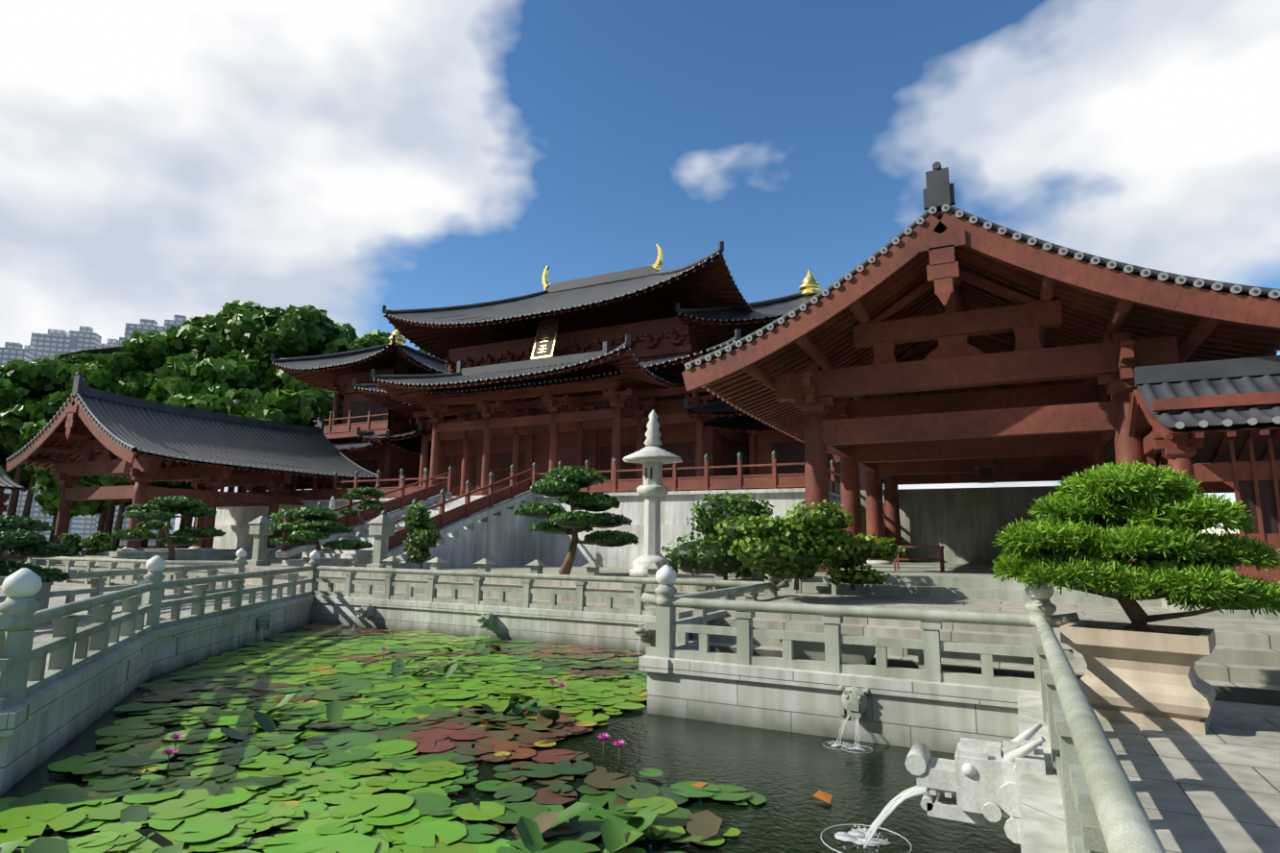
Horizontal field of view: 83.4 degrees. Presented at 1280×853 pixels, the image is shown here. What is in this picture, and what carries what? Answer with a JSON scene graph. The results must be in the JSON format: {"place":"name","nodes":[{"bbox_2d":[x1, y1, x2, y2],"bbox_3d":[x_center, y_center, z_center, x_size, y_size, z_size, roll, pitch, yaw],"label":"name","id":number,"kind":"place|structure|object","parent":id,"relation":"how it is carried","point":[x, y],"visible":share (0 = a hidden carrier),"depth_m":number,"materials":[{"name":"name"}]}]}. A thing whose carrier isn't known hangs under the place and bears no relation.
{"place":"outdoors","nodes":[
{"label":"outdoors","id":0,"kind":"place"},
{"bbox_2d":[84,541,176,548],"bbox_3d":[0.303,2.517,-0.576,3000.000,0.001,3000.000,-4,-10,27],"label":"ground","id":1,"kind":"structure","parent":0,"point":[151,544],"depth_m":226.25,"materials":[{"name":"grey stone"}]},
{"bbox_2d":[0,314,186,541],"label":"distant towers","id":2,"kind":"structure","parent":1,"relation":"on","point":[52,342],"depth_m":416.31,"materials":[{"name":"grey concrete"}]},
{"bbox_2d":[160,646,627,773],"bbox_3d":[-3.232,3.287,7.207,9.175,0.328,10.477,-4,-10,27],"label":"lotus","id":3,"kind":"object","parent":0,"point":[618,742],"depth_m":7.52,"materials":[{"name":"pink plant"}]},
{"bbox_2d":[0,622,1021,852],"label":"pond water","id":4,"kind":"structure","parent":0,"point":[787,774],"depth_m":7.08,"materials":[{"name":"green liquid"}]},
{"bbox_2d":[0,622,832,852],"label":"lily pads","id":5,"kind":"object","parent":4,"relation":"on","point":[287,712],"visible":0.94,"depth_m":7.37,"materials":[{"name":"green plant"}]},
{"bbox_2d":[259,614,929,852],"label":"water jets","id":6,"kind":"object","parent":4,"relation":"on","point":[863,836],"visible":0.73,"depth_m":5.66,"materials":[{"name":"white"}]},
{"bbox_2d":[3,346,1204,483],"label":"hill terrain","id":7,"kind":"structure","parent":0,"point":[108,350],"depth_m":88.86,"materials":[{"name":"green plant"}]},
{"bbox_2d":[0,579,1279,852],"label":"pavement","id":8,"kind":"structure","parent":0,"point":[1216,787],"depth_m":5.50,"materials":[{"name":"stone"}]},
{"bbox_2d":[0,594,1068,852],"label":"pond walls","id":9,"kind":"structure","parent":8,"relation":"on","point":[38,727],"depth_m":9.07,"materials":[{"name":"stone"}]},
{"bbox_2d":[257,603,873,723],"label":"stone spouts","id":10,"kind":"object","parent":9,"relation":"attached to","point":[855,703],"visible":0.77,"depth_m":8.66,"materials":[{"name":"stone"}]},
{"bbox_2d":[904,721,1045,852],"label":"dragon head spout","id":11,"kind":"object","parent":9,"relation":"attached to","point":[981,778],"visible":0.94,"depth_m":5.26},
{"bbox_2d":[0,555,1166,852],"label":"stone railings","id":12,"kind":"object","parent":8,"relation":"on","point":[1104,808],"visible":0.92,"depth_m":8.95,"materials":[{"name":"stone"}]},
{"bbox_2d":[1,548,1054,600],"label":"post finials","id":13,"kind":"object","parent":12,"relation":"on","point":[24,582],"visible":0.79,"depth_m":7.97,"materials":[{"name":"white stone"}]},
{"bbox_2d":[0,485,1279,669],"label":"granite works","id":14,"kind":"structure","parent":8,"relation":"on","point":[963,524],"depth_m":27.46,"materials":[{"name":"grey stone"}]},
{"bbox_2d":[120,409,908,576],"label":"marble works","id":15,"kind":"structure","parent":14,"relation":"on","point":[656,511],"depth_m":30.49,"materials":[{"name":"white stone"}]},
{"bbox_2d":[340,319,1279,557],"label":"lattice screens","id":16,"kind":"object","parent":15,"relation":"on","point":[791,452],"visible":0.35,"depth_m":37.39,"materials":[{"name":"black wood"}]},
{"bbox_2d":[0,211,1279,585],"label":"timber frames","id":17,"kind":"structure","parent":14,"relation":"on","point":[966,371],"depth_m":19.57,"materials":[{"name":"red wood"}]},
{"bbox_2d":[0,210,1279,494],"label":"dark timber","id":18,"kind":"object","parent":17,"relation":"on","point":[651,312],"visible":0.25,"depth_m":40.75,"materials":[{"name":"brown wood"}]},
{"bbox_2d":[284,407,883,519],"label":"bronze finials","id":19,"kind":"object","parent":18,"relation":"on","point":[513,468],"visible":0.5,"depth_m":32.32,"materials":[{"name":"grey"}]},
{"bbox_2d":[387,243,821,359],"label":"roof ornaments","id":20,"kind":"object","parent":18,"relation":"on","point":[809,286],"visible":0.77,"depth_m":40.07,"materials":[{"name":"orange"}]},
{"bbox_2d":[0,161,1279,487],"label":"roof tiles","id":21,"kind":"object","parent":18,"relation":"on","point":[142,424],"visible":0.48,"depth_m":37.46,"materials":[{"name":"grey tile"}]},
{"bbox_2d":[3,203,1279,487],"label":"roof edge tiles","id":22,"kind":"object","parent":18,"relation":"on","point":[1177,424],"visible":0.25,"depth_m":16.66,"materials":[{"name":"grey tile"}]},
{"bbox_2d":[1060,619,1216,734],"bbox_3d":[5.066,2.486,7.268,1.200,0.880,0.960,-7,-12,40],"label":"stone planter","id":23,"kind":"object","parent":8,"relation":"on","point":[1149,679],"visible":0.92,"depth_m":6.95,"materials":[{"name":"beige stone"}]},
{"bbox_2d":[1084,626,1200,635],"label":"planter soil","id":24,"kind":"structure","parent":23,"relation":"on","point":[1156,631],"depth_m":7.45,"materials":[{"name":"brown soil"}]},
{"bbox_2d":[0,0,1279,536],"label":"sky","id":25,"kind":"structure","parent":0,"point":[160,160],"materials":[{"name":"blue"}]},
{"bbox_2d":[5,551,1279,705],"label":"terrace","id":26,"kind":"structure","parent":0,"point":[1241,663],"depth_m":11.15,"materials":[{"name":"stone"}]},
{"bbox_2d":[792,572,841,595],"bbox_3d":[3.789,3.361,15.451,1.000,0.460,0.550,-4,-10,27],"label":"bonsai stone stand","id":27,"kind":"object","parent":26,"relation":"on","point":[835,590],"visible":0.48,"depth_m":15.37,"materials":[{"name":"grey stone"}]},
{"bbox_2d":[815,565,832,572],"bbox_3d":[3.793,3.055,15.501,0.760,0.160,0.456,-4,-10,27],"label":"bonsai pot","id":28,"kind":"object","parent":27,"relation":"on","point":[821,569],"visible":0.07,"depth_m":15.24,"materials":[{"name":"brown ceramic"}]}
]}

